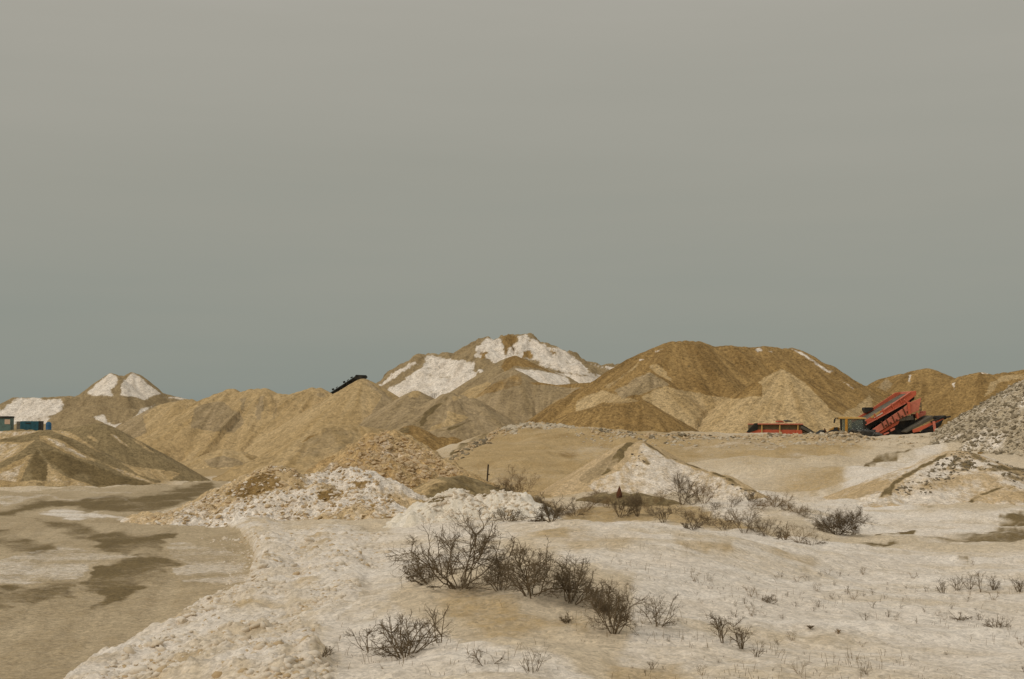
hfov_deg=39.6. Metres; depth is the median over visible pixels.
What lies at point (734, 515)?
brush
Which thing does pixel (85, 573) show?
road
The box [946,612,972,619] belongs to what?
weed
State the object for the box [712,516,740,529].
bush
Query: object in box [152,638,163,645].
snow lump
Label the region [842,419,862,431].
window
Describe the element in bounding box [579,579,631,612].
bush
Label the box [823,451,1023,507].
snow covered heap
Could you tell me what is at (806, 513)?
brush
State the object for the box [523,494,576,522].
bush
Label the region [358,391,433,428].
gravel heap
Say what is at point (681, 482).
bush
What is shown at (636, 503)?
bush
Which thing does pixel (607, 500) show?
brush
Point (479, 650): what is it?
weed
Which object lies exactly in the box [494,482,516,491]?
bush
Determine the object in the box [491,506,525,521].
bush
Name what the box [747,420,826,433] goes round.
feed hopper
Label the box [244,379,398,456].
sand heap
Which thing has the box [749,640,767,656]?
weed
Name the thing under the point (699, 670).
weed
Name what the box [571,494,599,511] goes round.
brush
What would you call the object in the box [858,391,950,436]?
screening machine
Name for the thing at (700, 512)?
brush
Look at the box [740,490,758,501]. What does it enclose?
bush
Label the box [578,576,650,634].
bush
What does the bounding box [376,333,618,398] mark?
sand heap
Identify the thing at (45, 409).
sand heap
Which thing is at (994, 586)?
weed
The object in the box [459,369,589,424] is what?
gravel heap
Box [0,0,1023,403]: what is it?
sky
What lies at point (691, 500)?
brush
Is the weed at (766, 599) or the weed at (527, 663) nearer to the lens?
the weed at (527, 663)
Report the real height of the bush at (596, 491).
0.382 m
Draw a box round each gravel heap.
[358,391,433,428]
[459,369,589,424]
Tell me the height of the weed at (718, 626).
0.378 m
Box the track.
[868,530,1023,548]
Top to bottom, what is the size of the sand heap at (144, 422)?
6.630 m
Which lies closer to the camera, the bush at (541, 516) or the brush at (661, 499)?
the bush at (541, 516)
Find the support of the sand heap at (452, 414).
on the ground at (600, 537)
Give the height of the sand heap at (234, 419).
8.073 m
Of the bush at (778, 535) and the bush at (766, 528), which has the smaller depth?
the bush at (778, 535)
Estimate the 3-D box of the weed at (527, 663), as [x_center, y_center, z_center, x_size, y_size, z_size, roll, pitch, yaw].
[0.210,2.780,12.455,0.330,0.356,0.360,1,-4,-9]
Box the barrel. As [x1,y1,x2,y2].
[46,422,51,429]
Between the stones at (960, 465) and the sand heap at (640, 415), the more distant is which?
the sand heap at (640, 415)
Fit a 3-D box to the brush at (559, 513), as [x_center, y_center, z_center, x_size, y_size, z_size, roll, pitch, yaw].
[0.937,3.535,28.988,0.577,0.286,0.858,-1,-4,11]
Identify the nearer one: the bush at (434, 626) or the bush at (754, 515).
the bush at (434, 626)
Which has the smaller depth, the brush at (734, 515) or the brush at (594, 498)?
the brush at (734, 515)
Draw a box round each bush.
[321,646,333,656]
[343,621,386,652]
[363,609,455,658]
[383,506,526,590]
[399,546,472,584]
[423,603,455,642]
[449,547,542,591]
[490,535,592,598]
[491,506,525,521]
[493,464,540,492]
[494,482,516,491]
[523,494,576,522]
[532,491,546,503]
[547,548,604,604]
[561,502,589,515]
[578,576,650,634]
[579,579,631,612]
[586,486,607,494]
[606,490,640,517]
[625,488,646,516]
[626,590,683,626]
[650,504,672,522]
[664,470,703,504]
[681,516,707,529]
[687,478,723,502]
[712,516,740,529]
[722,496,763,532]
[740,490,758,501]
[751,516,780,536]
[754,490,797,506]
[773,522,791,539]
[784,499,807,513]
[794,534,829,545]
[809,505,877,534]
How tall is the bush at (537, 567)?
0.719 m
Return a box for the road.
[0,480,253,678]
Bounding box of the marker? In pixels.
[616,486,621,497]
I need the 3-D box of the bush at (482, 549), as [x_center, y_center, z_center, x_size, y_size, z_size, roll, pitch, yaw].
[-0.641,2.417,16.441,1.662,1.010,1.322,0,-4,0]
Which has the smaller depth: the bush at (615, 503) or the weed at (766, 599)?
the weed at (766, 599)
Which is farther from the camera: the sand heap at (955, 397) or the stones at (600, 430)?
the sand heap at (955, 397)
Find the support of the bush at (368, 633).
on the ground at (600, 537)
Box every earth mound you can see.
[398,425,463,450]
[412,475,552,507]
[574,492,680,506]
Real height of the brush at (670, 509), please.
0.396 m
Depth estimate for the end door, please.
235.54 m
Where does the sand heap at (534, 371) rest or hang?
on the ground at (600, 537)
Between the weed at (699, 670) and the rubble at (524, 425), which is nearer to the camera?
the weed at (699, 670)
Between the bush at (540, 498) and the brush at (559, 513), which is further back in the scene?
the bush at (540, 498)
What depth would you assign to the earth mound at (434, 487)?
46.70 m
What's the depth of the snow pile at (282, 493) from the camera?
41.90 m
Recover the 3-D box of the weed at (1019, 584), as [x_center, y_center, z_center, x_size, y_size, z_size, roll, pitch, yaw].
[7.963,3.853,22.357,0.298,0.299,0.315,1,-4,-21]
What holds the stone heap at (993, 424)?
on the ground at (600, 537)
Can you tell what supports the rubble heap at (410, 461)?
on the ground at (600, 537)
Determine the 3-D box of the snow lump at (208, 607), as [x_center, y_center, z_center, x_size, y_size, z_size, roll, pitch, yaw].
[-3.769,3.370,17.797,0.203,0.100,0.223,-3,-5,41]
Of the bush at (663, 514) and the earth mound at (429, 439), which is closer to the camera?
the bush at (663, 514)
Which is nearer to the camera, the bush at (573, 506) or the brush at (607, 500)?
the bush at (573, 506)
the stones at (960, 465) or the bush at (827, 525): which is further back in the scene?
the stones at (960, 465)
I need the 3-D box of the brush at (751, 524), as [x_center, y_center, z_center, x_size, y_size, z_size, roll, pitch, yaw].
[6.005,4.520,35.083,0.587,0.506,0.807,2,-4,-27]
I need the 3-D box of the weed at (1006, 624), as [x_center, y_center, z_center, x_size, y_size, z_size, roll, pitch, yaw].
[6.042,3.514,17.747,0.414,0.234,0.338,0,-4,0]
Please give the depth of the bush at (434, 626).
14.02 m
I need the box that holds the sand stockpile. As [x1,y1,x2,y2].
[524,340,943,432]
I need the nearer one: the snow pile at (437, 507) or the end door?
the snow pile at (437, 507)
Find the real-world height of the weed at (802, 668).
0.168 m
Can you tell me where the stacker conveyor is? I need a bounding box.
[330,375,366,393]
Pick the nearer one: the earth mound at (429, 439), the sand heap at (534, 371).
the earth mound at (429, 439)
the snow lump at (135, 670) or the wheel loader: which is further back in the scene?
the wheel loader
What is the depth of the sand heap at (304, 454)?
83.42 m
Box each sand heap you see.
[0,396,90,429]
[0,423,209,486]
[43,372,188,429]
[115,399,196,437]
[135,387,331,461]
[181,449,258,468]
[212,425,385,481]
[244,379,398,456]
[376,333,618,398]
[385,392,515,439]
[451,356,577,394]
[545,400,699,432]
[867,368,954,402]
[919,370,1023,423]
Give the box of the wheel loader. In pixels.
[827,417,882,435]
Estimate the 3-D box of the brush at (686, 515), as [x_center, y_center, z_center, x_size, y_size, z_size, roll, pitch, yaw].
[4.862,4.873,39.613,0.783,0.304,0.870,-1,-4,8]
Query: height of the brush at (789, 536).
0.433 m
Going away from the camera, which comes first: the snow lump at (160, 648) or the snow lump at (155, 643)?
the snow lump at (160, 648)
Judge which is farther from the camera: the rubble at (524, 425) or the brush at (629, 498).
the rubble at (524, 425)
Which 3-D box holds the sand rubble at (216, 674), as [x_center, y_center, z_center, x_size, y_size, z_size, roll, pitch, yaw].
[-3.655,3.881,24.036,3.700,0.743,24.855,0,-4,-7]
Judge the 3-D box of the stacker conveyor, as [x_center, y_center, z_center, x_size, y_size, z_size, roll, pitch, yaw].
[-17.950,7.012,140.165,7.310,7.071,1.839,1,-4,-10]
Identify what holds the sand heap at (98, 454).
on the ground at (600, 537)
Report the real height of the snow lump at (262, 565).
0.107 m
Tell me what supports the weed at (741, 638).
on the ground at (600, 537)
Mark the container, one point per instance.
(32, 425)
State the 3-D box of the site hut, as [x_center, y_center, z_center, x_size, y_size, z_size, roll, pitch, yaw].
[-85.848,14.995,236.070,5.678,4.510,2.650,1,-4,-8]
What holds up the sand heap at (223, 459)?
on the ground at (600, 537)
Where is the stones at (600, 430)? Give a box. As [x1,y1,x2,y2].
[449,423,922,459]
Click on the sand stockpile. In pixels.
(700, 386)
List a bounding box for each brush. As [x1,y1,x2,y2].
[546,507,571,518]
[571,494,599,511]
[584,493,606,504]
[599,496,617,507]
[621,494,643,503]
[645,508,657,515]
[650,492,664,503]
[661,502,684,512]
[674,510,698,519]
[681,493,703,504]
[683,505,719,522]
[699,509,728,525]
[704,501,724,509]
[722,508,746,521]
[729,494,743,504]
[740,514,766,531]
[746,496,775,508]
[775,497,796,509]
[779,523,815,541]
[796,506,817,516]
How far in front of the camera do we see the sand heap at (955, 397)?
138.97 m
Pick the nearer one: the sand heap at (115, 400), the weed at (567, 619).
the weed at (567, 619)
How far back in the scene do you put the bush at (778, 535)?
31.93 m
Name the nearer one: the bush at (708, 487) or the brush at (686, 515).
the brush at (686, 515)
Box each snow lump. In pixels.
[129,665,147,674]
[149,639,164,646]
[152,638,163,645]
[155,645,166,651]
[177,616,187,623]
[202,605,216,610]
[257,563,268,568]
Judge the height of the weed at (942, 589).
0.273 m
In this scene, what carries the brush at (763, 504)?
on the ground at (600, 537)
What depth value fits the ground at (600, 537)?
18.96 m
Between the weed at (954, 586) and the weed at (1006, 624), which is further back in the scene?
the weed at (954, 586)
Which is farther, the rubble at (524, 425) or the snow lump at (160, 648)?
the rubble at (524, 425)
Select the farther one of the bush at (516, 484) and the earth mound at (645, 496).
the bush at (516, 484)
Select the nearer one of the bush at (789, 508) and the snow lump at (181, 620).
the snow lump at (181, 620)
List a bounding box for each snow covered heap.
[537,441,766,499]
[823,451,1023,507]
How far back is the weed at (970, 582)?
22.41 m
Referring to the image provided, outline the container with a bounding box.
[16,421,43,430]
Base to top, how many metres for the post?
0.985 m
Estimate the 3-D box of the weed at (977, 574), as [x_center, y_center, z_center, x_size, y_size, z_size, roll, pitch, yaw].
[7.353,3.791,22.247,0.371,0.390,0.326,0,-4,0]
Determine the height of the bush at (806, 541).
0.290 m
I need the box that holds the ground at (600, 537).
[0,427,1023,678]
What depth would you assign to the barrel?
234.70 m
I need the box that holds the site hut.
[0,416,14,430]
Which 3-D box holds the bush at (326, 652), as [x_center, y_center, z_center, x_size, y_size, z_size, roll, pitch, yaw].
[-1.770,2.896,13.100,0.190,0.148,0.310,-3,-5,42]
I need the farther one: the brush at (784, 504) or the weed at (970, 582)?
the brush at (784, 504)
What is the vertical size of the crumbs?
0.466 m
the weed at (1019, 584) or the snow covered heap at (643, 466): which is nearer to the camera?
the weed at (1019, 584)
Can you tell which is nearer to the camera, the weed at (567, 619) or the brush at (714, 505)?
the weed at (567, 619)
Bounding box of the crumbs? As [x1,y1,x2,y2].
[118,534,253,659]
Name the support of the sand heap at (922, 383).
on the ground at (600, 537)
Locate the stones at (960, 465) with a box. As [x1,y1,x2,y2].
[897,450,1023,494]
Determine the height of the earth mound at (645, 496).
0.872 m
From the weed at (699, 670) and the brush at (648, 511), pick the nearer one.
the weed at (699, 670)
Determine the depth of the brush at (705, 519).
37.46 m
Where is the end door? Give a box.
[38,421,43,429]
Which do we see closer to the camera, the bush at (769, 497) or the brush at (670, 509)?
the brush at (670, 509)
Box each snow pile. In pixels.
[120,465,428,527]
[383,488,561,527]
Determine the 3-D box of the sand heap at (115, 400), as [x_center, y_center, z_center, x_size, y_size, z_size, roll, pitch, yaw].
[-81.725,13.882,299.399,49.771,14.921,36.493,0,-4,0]
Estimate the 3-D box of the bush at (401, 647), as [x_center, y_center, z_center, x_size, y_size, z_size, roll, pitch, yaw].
[-1.068,2.808,13.626,0.875,0.508,0.935,2,-4,-26]
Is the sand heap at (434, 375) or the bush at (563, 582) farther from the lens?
the sand heap at (434, 375)
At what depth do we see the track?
34.90 m
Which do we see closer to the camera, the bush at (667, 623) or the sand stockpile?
the bush at (667, 623)
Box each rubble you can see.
[87,525,389,678]
[500,421,574,434]
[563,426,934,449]
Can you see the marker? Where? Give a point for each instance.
(619, 494)
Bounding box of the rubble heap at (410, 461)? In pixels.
[304,429,499,488]
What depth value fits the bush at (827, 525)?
35.90 m
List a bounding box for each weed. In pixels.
[464,647,506,665]
[520,637,551,672]
[559,612,573,623]
[696,663,707,675]
[705,613,732,642]
[723,616,754,648]
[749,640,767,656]
[761,595,777,603]
[789,659,810,674]
[935,578,947,592]
[946,577,966,590]
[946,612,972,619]
[957,571,977,588]
[972,570,990,591]
[982,615,1012,627]
[986,575,1000,589]
[1009,575,1023,591]
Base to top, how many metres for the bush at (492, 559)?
0.512 m
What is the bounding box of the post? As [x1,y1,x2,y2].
[486,464,489,480]
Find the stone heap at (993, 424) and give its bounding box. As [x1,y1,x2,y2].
[927,380,1023,456]
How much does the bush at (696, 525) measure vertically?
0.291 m
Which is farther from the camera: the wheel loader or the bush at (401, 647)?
the wheel loader
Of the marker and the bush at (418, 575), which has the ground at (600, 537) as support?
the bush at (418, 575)
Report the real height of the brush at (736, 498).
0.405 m
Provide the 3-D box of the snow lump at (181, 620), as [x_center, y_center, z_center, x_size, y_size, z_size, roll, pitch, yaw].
[-3.978,3.399,17.193,0.143,0.113,0.194,0,-4,0]

